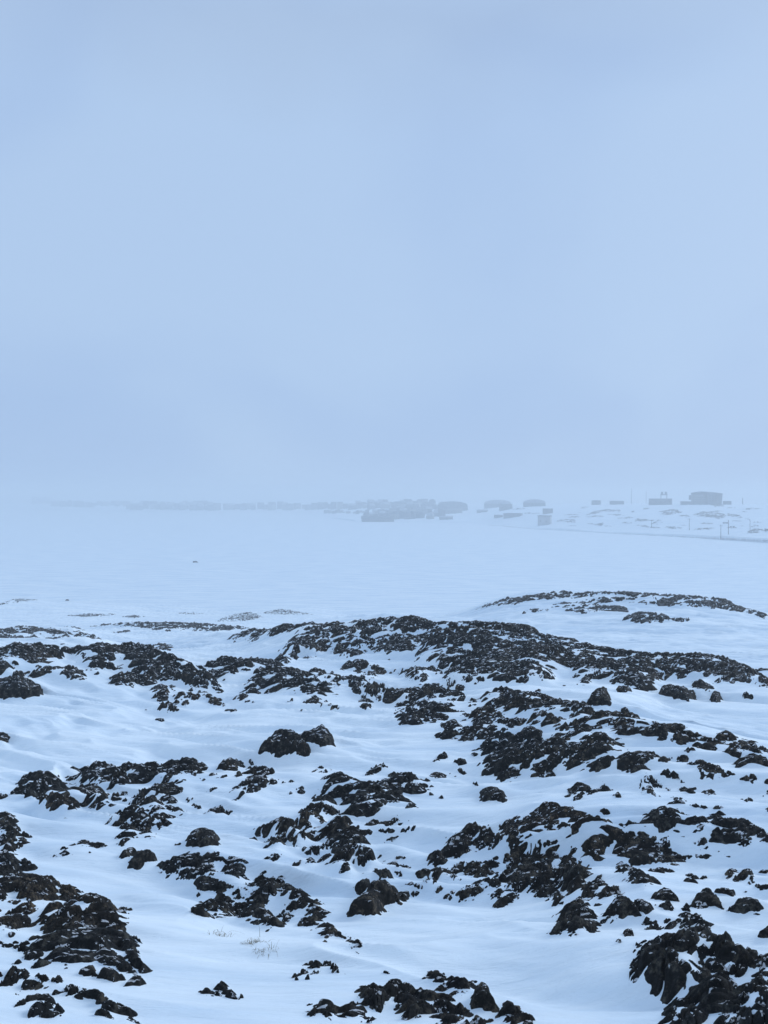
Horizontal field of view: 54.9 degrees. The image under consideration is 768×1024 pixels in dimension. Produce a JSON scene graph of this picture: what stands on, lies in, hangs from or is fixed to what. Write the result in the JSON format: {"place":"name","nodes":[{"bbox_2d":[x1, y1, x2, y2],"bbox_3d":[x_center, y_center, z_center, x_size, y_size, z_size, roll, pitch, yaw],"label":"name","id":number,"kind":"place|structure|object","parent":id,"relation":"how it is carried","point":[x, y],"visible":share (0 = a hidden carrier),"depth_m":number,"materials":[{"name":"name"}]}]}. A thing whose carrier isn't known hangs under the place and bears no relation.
{"place":"outdoors","nodes":[
{"label":"outdoors","id":0,"kind":"place"},
{"bbox_2d":[50,839,107,857],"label":"rock outcrop","id":1,"kind":"object","parent":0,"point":[65,852],"visible":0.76,"depth_m":9.64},
{"bbox_2d":[115,803,200,813],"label":"rock outcrop","id":2,"kind":"object","parent":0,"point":[171,807],"visible":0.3,"depth_m":12.85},
{"bbox_2d":[289,766,397,794],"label":"rock outcrop","id":3,"kind":"object","parent":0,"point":[302,791],"visible":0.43,"depth_m":16.09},
{"bbox_2d":[0,590,767,1023],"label":"snow ground","id":4,"kind":"structure","parent":0,"point":[520,956],"depth_m":11.51,"materials":[{"name":"snow"}]},
{"bbox_2d":[0,811,31,854],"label":"rock outcrop","id":5,"kind":"object","parent":4,"relation":"on","point":[9,825],"visible":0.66,"depth_m":9.87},
{"bbox_2d":[0,852,37,875],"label":"rock outcrop","id":6,"kind":"object","parent":4,"relation":"on","point":[10,862],"visible":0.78,"depth_m":8.66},
{"bbox_2d":[0,675,43,699],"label":"boulder","id":7,"kind":"object","parent":4,"relation":"on","point":[14,686],"visible":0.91,"depth_m":24.88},
{"bbox_2d":[0,965,78,1017],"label":"rock outcrop","id":8,"kind":"object","parent":4,"relation":"on","point":[40,1007],"visible":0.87,"depth_m":4.35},
{"bbox_2d":[12,940,67,968],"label":"rock outcrop","id":9,"kind":"object","parent":4,"relation":"on","point":[34,953],"visible":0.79,"depth_m":5.36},
{"bbox_2d":[0,645,94,679],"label":"rock outcrop","id":10,"kind":"object","parent":4,"relation":"on","point":[69,671],"visible":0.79,"depth_m":28.07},
{"bbox_2d":[0,625,100,638],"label":"rock ridge","id":11,"kind":"object","parent":4,"relation":"on","point":[11,630],"visible":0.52,"depth_m":73.15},
{"bbox_2d":[0,871,128,947],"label":"rock outcrop","id":12,"kind":"object","parent":4,"relation":"on","point":[100,911],"visible":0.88,"depth_m":6.50,"materials":[{"name":"stone"}]},
{"bbox_2d":[36,778,127,818],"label":"rock outcrop","id":13,"kind":"object","parent":4,"relation":"on","point":[56,800],"visible":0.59,"depth_m":12.49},
{"bbox_2d":[22,925,152,974],"bbox_3d":[-2.256,3.416,5.573,0.998,0.537,1.352,0,1,-17],"label":"rock slab","id":14,"kind":"object","parent":4,"relation":"on","point":[63,943],"visible":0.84,"depth_m":5.51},
{"bbox_2d":[78,965,97,976],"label":"boulder","id":15,"kind":"object","parent":4,"relation":"on","point":[89,970],"visible":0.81,"depth_m":5.03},
{"bbox_2d":[72,988,139,1023],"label":"rock outcrop","id":16,"kind":"object","parent":4,"relation":"on","point":[98,996],"visible":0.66,"depth_m":4.13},
{"bbox_2d":[10,757,207,797],"bbox_3d":[-5.512,5.396,15.124,3.199,1.564,5.204,1,1,40],"label":"rock outcrop","id":17,"kind":"object","parent":4,"relation":"on","point":[142,773],"visible":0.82,"depth_m":14.88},
{"bbox_2d":[97,967,125,981],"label":"boulder","id":18,"kind":"object","parent":4,"relation":"on","point":[110,974],"visible":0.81,"depth_m":4.94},
{"bbox_2d":[0,641,223,692],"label":"rock ridge","id":19,"kind":"object","parent":4,"relation":"on","point":[137,654],"visible":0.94,"depth_m":29.84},
{"bbox_2d":[123,975,145,986],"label":"boulder","id":20,"kind":"object","parent":4,"relation":"on","point":[136,980],"visible":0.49,"depth_m":4.84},
{"bbox_2d":[119,847,156,869],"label":"boulder","id":21,"kind":"object","parent":4,"relation":"on","point":[138,860],"visible":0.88,"depth_m":9.09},
{"bbox_2d":[105,804,182,846],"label":"rock outcrop","id":22,"kind":"object","parent":4,"relation":"on","point":[138,817],"visible":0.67,"depth_m":11.12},
{"bbox_2d":[90,621,247,632],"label":"rock ridge","id":23,"kind":"object","parent":4,"relation":"on","point":[192,625],"visible":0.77,"depth_m":102.27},
{"bbox_2d":[128,766,226,806],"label":"rock outcrop","id":24,"kind":"object","parent":4,"relation":"on","point":[168,790],"visible":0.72,"depth_m":13.94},
{"bbox_2d":[149,684,224,712],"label":"rock outcrop","id":25,"kind":"object","parent":4,"relation":"on","point":[161,695],"visible":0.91,"depth_m":26.39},
{"bbox_2d":[156,851,248,879],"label":"rock outcrop","id":26,"kind":"object","parent":4,"relation":"on","point":[198,864],"visible":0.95,"depth_m":8.95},
{"bbox_2d":[185,827,220,847],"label":"boulder","id":27,"kind":"object","parent":4,"relation":"on","point":[201,837],"visible":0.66,"depth_m":9.79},
{"bbox_2d":[193,873,233,896],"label":"boulder","id":28,"kind":"object","parent":4,"relation":"on","point":[203,882],"visible":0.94,"depth_m":8.51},
{"bbox_2d":[203,805,232,814],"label":"rock outcrop","id":29,"kind":"object","parent":4,"relation":"on","point":[220,809],"visible":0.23,"depth_m":13.14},
{"bbox_2d":[198,981,242,999],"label":"rock outcrop","id":30,"kind":"object","parent":4,"relation":"on","point":[222,986],"visible":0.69,"depth_m":4.73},
{"bbox_2d":[204,655,236,667],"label":"boulder","id":31,"kind":"object","parent":4,"relation":"on","point":[221,661],"visible":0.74,"depth_m":32.02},
{"bbox_2d":[216,757,244,770],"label":"boulder","id":32,"kind":"object","parent":4,"relation":"on","point":[230,764],"visible":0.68,"depth_m":15.41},
{"bbox_2d":[191,885,286,931],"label":"rock outcrop","id":33,"kind":"object","parent":4,"relation":"on","point":[236,909],"visible":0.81,"depth_m":7.34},
{"bbox_2d":[218,612,262,621],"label":"gravel patch","id":34,"kind":"object","parent":4,"relation":"on","point":[247,616],"visible":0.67,"depth_m":213.95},
{"bbox_2d":[232,872,268,903],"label":"rock outcrop","id":35,"kind":"object","parent":4,"relation":"on","point":[264,888],"visible":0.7,"depth_m":8.28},
{"bbox_2d":[229,762,293,800],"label":"rock outcrop","id":36,"kind":"object","parent":4,"relation":"on","point":[260,779],"visible":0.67,"depth_m":14.52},
{"bbox_2d":[200,656,337,699],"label":"rock ridge","id":37,"kind":"object","parent":4,"relation":"on","point":[296,680],"visible":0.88,"depth_m":29.30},
{"bbox_2d":[258,729,310,757],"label":"boulder","id":38,"kind":"object","parent":4,"relation":"on","point":[279,743],"visible":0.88,"depth_m":17.17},
{"bbox_2d":[264,845,328,865],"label":"rock outcrop","id":39,"kind":"object","parent":4,"relation":"on","point":[315,849],"visible":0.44,"depth_m":9.28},
{"bbox_2d":[245,870,361,953],"bbox_3d":[-0.818,3.911,7.298,0.740,1.100,3.425,0,1,-21],"label":"rock outcrop","id":40,"kind":"object","parent":4,"relation":"on","point":[274,885],"visible":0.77,"depth_m":7.68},
{"bbox_2d":[292,960,338,980],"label":"rock outcrop","id":41,"kind":"object","parent":4,"relation":"on","point":[314,964],"visible":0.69,"depth_m":5.29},
{"bbox_2d":[300,724,335,746],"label":"boulder","id":42,"kind":"object","parent":4,"relation":"on","point":[321,735],"visible":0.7,"depth_m":17.92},
{"bbox_2d":[249,800,401,879],"bbox_3d":[-0.974,4.781,10.792,2.113,1.524,5.365,0,1,-11],"label":"rock outcrop","id":43,"kind":"object","parent":4,"relation":"on","point":[342,831],"visible":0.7,"depth_m":10.74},
{"bbox_2d":[287,695,380,711],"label":"rock outcrop","id":44,"kind":"object","parent":4,"relation":"on","point":[316,701],"visible":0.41,"depth_m":25.74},
{"bbox_2d":[303,667,387,698],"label":"rock outcrop","id":45,"kind":"object","parent":4,"relation":"on","point":[370,689],"visible":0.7,"depth_m":27.98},
{"bbox_2d":[306,978,414,1020],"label":"rock outcrop","id":46,"kind":"object","parent":4,"relation":"on","point":[374,996],"visible":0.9,"depth_m":4.43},
{"bbox_2d":[353,878,369,894],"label":"boulder","id":47,"kind":"object","parent":4,"relation":"on","point":[362,885],"visible":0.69,"depth_m":8.19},
{"bbox_2d":[339,659,395,675],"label":"rock outcrop","id":48,"kind":"object","parent":4,"relation":"on","point":[359,665],"visible":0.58,"depth_m":32.64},
{"bbox_2d":[346,879,405,916],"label":"boulder","id":49,"kind":"object","parent":4,"relation":"on","point":[376,897],"visible":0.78,"depth_m":7.40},
{"bbox_2d":[365,762,387,775],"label":"rock outcrop","id":50,"kind":"object","parent":4,"relation":"on","point":[375,769],"visible":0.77,"depth_m":16.33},
{"bbox_2d":[311,771,442,816],"bbox_3d":[-0.264,5.516,14.389,2.900,0.920,3.545,0,1,0],"label":"rock outcrop","id":51,"kind":"object","parent":4,"relation":"on","point":[357,807],"visible":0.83,"depth_m":13.89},
{"bbox_2d":[365,814,415,840],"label":"rock outcrop","id":52,"kind":"object","parent":4,"relation":"on","point":[372,822],"visible":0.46,"depth_m":12.39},
{"bbox_2d":[388,856,410,875],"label":"rock outcrop","id":53,"kind":"object","parent":4,"relation":"on","point":[397,864],"visible":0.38,"depth_m":9.61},
{"bbox_2d":[381,683,465,706],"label":"rock outcrop","id":54,"kind":"object","parent":4,"relation":"on","point":[392,694],"visible":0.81,"depth_m":25.77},
{"bbox_2d":[394,699,464,724],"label":"rock outcrop","id":55,"kind":"object","parent":4,"relation":"on","point":[412,716],"visible":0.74,"depth_m":21.15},
{"bbox_2d":[394,987,467,1020],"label":"rock outcrop","id":56,"kind":"object","parent":4,"relation":"on","point":[413,1006],"visible":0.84,"depth_m":4.34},
{"bbox_2d":[426,768,465,781],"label":"rock outcrop","id":57,"kind":"object","parent":4,"relation":"on","point":[442,775],"visible":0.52,"depth_m":15.90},
{"bbox_2d":[361,1000,534,1023],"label":"rock outcrop","id":58,"kind":"object","parent":4,"relation":"on","point":[450,1017],"visible":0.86,"depth_m":4.15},
{"bbox_2d":[405,860,494,899],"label":"rock outcrop","id":59,"kind":"object","parent":4,"relation":"on","point":[474,868],"visible":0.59,"depth_m":8.71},
{"bbox_2d":[399,891,419,901],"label":"rock outcrop","id":60,"kind":"object","parent":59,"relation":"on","point":[406,895],"visible":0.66,"depth_m":8.13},
{"bbox_2d":[493,835,601,897],"bbox_3d":[1.802,4.166,8.442,1.246,1.058,2.598,0,1,13],"label":"rock outcrop","id":61,"kind":"object","parent":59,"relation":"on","point":[572,872],"visible":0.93,"depth_m":8.05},
{"bbox_2d":[422,970,477,996],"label":"rock outcrop","id":62,"kind":"object","parent":4,"relation":"on","point":[456,982],"visible":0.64,"depth_m":4.80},
{"bbox_2d":[426,821,503,865],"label":"rock outcrop","id":63,"kind":"object","parent":4,"relation":"on","point":[458,844],"visible":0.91,"depth_m":10.03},
{"bbox_2d":[434,714,497,741],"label":"rock outcrop","id":64,"kind":"object","parent":4,"relation":"on","point":[467,733],"visible":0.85,"depth_m":18.70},
{"bbox_2d":[470,982,499,1012],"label":"boulder","id":65,"kind":"object","parent":4,"relation":"on","point":[482,997],"visible":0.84,"depth_m":4.33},
{"bbox_2d":[449,877,521,907],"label":"rock outcrop","id":66,"kind":"object","parent":4,"relation":"on","point":[500,902],"visible":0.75,"depth_m":7.98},
{"bbox_2d":[479,786,506,802],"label":"boulder","id":67,"kind":"object","parent":4,"relation":"on","point":[491,793],"visible":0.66,"depth_m":13.20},
{"bbox_2d":[227,615,767,691],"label":"rock ridge","id":68,"kind":"object","parent":4,"relation":"on","point":[485,653],"visible":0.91,"depth_m":30.99,"materials":[{"name":"stone"}]},
{"bbox_2d":[498,1001,518,1017],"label":"boulder","id":69,"kind":"object","parent":4,"relation":"on","point":[509,1007],"visible":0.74,"depth_m":4.21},
{"bbox_2d":[471,727,586,781],"bbox_3d":[2.845,5.341,16.466,2.148,1.115,3.513,-1,1,-26],"label":"rock outcrop","id":70,"kind":"object","parent":4,"relation":"on","point":[508,749],"visible":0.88,"depth_m":15.72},
{"bbox_2d":[520,726,542,738],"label":"boulder","id":71,"kind":"object","parent":4,"relation":"on","point":[533,732],"visible":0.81,"depth_m":17.44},
{"bbox_2d":[530,766,555,777],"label":"stone","id":72,"kind":"object","parent":4,"relation":"on","point":[551,773],"visible":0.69,"depth_m":15.00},
{"bbox_2d":[522,597,628,613],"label":"rock outcrop","id":73,"kind":"object","parent":4,"relation":"on","point":[618,608],"visible":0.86,"depth_m":76.14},
{"bbox_2d":[533,875,624,906],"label":"rock outcrop","id":74,"kind":"object","parent":4,"relation":"on","point":[550,892],"visible":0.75,"depth_m":7.34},
{"bbox_2d":[546,895,619,936],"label":"rock outcrop","id":75,"kind":"object","parent":4,"relation":"on","point":[577,913],"visible":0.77,"depth_m":6.23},
{"bbox_2d":[485,801,691,869],"bbox_3d":[2.246,4.466,9.913,2.106,1.205,3.470,0,1,-20],"label":"rock outcrop","id":76,"kind":"object","parent":4,"relation":"on","point":[641,848],"visible":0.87,"depth_m":9.37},
{"bbox_2d":[620,806,767,848],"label":"rock outcrop","id":77,"kind":"object","parent":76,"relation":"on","point":[740,830],"visible":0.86,"depth_m":9.13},
{"bbox_2d":[564,782,612,800],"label":"rock outcrop","id":78,"kind":"object","parent":4,"relation":"on","point":[578,787],"visible":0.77,"depth_m":12.68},
{"bbox_2d":[496,687,700,744],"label":"rock ridge","id":79,"kind":"object","parent":4,"relation":"on","point":[622,724],"visible":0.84,"depth_m":17.82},
{"bbox_2d":[586,686,611,705],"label":"boulder","id":80,"kind":"object","parent":4,"relation":"on","point":[600,696],"visible":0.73,"depth_m":19.66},
{"bbox_2d":[540,719,672,772],"bbox_3d":[4.392,4.999,15.270,2.090,1.206,4.658,0,1,-16],"label":"rock outcrop","id":81,"kind":"object","parent":4,"relation":"on","point":[596,743],"visible":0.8,"depth_m":14.86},
{"bbox_2d":[476,590,767,618],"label":"rock ridge","id":82,"kind":"object","parent":4,"relation":"on","point":[670,601],"visible":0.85,"depth_m":78.23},
{"bbox_2d":[603,895,641,918],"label":"boulder","id":83,"kind":"object","parent":4,"relation":"on","point":[624,906],"visible":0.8,"depth_m":6.24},
{"bbox_2d":[634,899,653,913],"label":"boulder","id":84,"kind":"object","parent":4,"relation":"on","point":[645,907],"visible":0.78,"depth_m":6.23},
{"bbox_2d":[614,857,674,885],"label":"rock outcrop","id":85,"kind":"object","parent":4,"relation":"on","point":[640,875],"visible":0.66,"depth_m":7.41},
{"bbox_2d":[639,773,669,796],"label":"rock outcrop","id":86,"kind":"object","parent":4,"relation":"on","point":[653,782],"visible":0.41,"depth_m":12.64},
{"bbox_2d":[622,611,689,623],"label":"rock outcrop","id":87,"kind":"object","parent":4,"relation":"on","point":[636,617],"visible":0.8,"depth_m":69.24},
{"bbox_2d":[641,916,670,929],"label":"rock outcrop","id":88,"kind":"object","parent":4,"relation":"on","point":[646,921],"visible":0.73,"depth_m":5.98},
{"bbox_2d":[651,887,678,901],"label":"boulder","id":89,"kind":"object","parent":4,"relation":"on","point":[663,894],"visible":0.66,"depth_m":6.56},
{"bbox_2d":[662,769,682,781],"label":"rock outcrop","id":90,"kind":"object","parent":4,"relation":"on","point":[667,773],"visible":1,"depth_m":12.78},
{"bbox_2d":[655,900,690,910],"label":"rock outcrop","id":91,"kind":"object","parent":4,"relation":"on","point":[666,905],"visible":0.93,"depth_m":6.28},
{"bbox_2d":[659,684,696,701],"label":"boulder","id":92,"kind":"object","parent":4,"relation":"on","point":[678,692],"visible":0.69,"depth_m":24.73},
{"bbox_2d":[684,873,706,883],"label":"rock outcrop","id":93,"kind":"object","parent":4,"relation":"on","point":[692,876],"visible":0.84,"depth_m":7.48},
{"bbox_2d":[629,910,767,1014],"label":"rock outcrop","id":94,"kind":"object","parent":4,"relation":"on","point":[658,955],"visible":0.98,"depth_m":4.85,"materials":[{"name":"stone"}]},
{"bbox_2d":[697,938,748,978],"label":"rock outcrop","id":95,"kind":"object","parent":94,"relation":"on","point":[725,954],"visible":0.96,"depth_m":4.83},
{"bbox_2d":[658,995,744,1023],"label":"rock outcrop","id":96,"kind":"object","parent":4,"relation":"on","point":[684,1015],"visible":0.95,"depth_m":4.21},
{"bbox_2d":[691,887,735,909],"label":"boulder","id":97,"kind":"object","parent":4,"relation":"on","point":[706,897],"visible":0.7,"depth_m":6.39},
{"bbox_2d":[709,691,723,702],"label":"boulder","id":98,"kind":"object","parent":4,"relation":"on","point":[716,697],"visible":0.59,"depth_m":24.98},
{"bbox_2d":[668,797,767,811],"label":"rock outcrop","id":99,"kind":"object","parent":4,"relation":"on","point":[679,801],"visible":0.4,"depth_m":10.30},
{"bbox_2d":[676,730,763,761],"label":"rock outcrop","id":100,"kind":"object","parent":4,"relation":"on","point":[709,743],"visible":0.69,"depth_m":15.25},
{"bbox_2d":[679,781,767,801],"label":"rock outcrop","id":101,"kind":"object","parent":4,"relation":"on","point":[692,791],"visible":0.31,"depth_m":11.87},
{"bbox_2d":[687,759,767,783],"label":"rock outcrop","id":102,"kind":"object","parent":4,"relation":"on","point":[711,769],"visible":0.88,"depth_m":12.58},
{"bbox_2d":[722,738,767,767],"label":"rock outcrop","id":103,"kind":"object","parent":4,"relation":"on","point":[733,751],"visible":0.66,"depth_m":14.01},
{"bbox_2d":[726,897,763,914],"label":"boulder","id":104,"kind":"object","parent":4,"relation":"on","point":[744,905],"visible":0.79,"depth_m":6.13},
{"bbox_2d":[724,868,767,892],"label":"rock outcrop","id":105,"kind":"object","parent":4,"relation":"on","point":[743,874],"visible":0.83,"depth_m":7.58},
{"bbox_2d":[732,953,767,1023],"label":"rock outcrop","id":106,"kind":"object","parent":4,"relation":"on","point":[758,982],"visible":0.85,"depth_m":4.25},
{"bbox_2d":[0,509,767,616],"bbox_3d":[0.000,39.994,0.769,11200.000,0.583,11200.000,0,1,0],"label":"frozen water","id":107,"kind":"structure","parent":0,"point":[251,560],"depth_m":457.23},
{"bbox_2d":[0,502,767,542],"bbox_3d":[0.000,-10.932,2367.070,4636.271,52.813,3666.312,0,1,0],"label":"snowy hills","id":108,"kind":"structure","parent":0,"point":[616,524],"depth_m":979.05,"materials":[{"name":"snow"}]},
{"bbox_2d":[361,516,393,521],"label":"shed","id":109,"kind":"structure","parent":108,"relation":"on","point":[377,518],"depth_m":1223.75,"materials":[{"name":"grey"}]},
{"bbox_2d":[437,501,467,510],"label":"building","id":110,"kind":"structure","parent":108,"relation":"on","point":[454,505],"depth_m":1534.64,"materials":[{"name":"grey"}]},
{"bbox_2d":[484,500,510,508],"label":"hall","id":111,"kind":"structure","parent":108,"relation":"on","point":[492,504],"depth_m":1547.64,"materials":[{"name":"grey"}]},
{"bbox_2d":[523,499,545,506],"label":"hall","id":112,"kind":"structure","parent":108,"relation":"on","point":[531,502],"depth_m":1316.55,"materials":[{"name":"grey"}]},
{"bbox_2d":[537,515,551,525],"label":"building","id":113,"kind":"structure","parent":108,"relation":"on","point":[544,519],"depth_m":982.66,"materials":[{"name":"grey"}]},
{"bbox_2d":[649,499,671,504],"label":"building","id":114,"kind":"structure","parent":108,"relation":"on","point":[660,501],"depth_m":1067.73,"materials":[{"name":"grey"}]},
{"bbox_2d":[689,491,722,504],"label":"building","id":115,"kind":"structure","parent":108,"relation":"on","point":[703,498],"depth_m":1031.49,"materials":[{"name":"grey"}]},
{"bbox_2d":[694,511,726,518],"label":"rock patch","id":116,"kind":"object","parent":108,"relation":"on","point":[716,516],"visible":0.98,"depth_m":883.44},
{"bbox_2d":[0,0,767,502],"label":"sky","id":117,"kind":"structure","parent":0,"point":[255,251],"materials":[{"name":"blue"}]},
{"bbox_2d":[444,686,524,727],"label":"rock outcrop","id":118,"kind":"object","parent":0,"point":[488,708],"visible":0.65,"depth_m":21.18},
{"bbox_2d":[494,525,767,540],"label":"shore road","id":119,"kind":"structure","parent":0,"point":[664,535],"depth_m":746.17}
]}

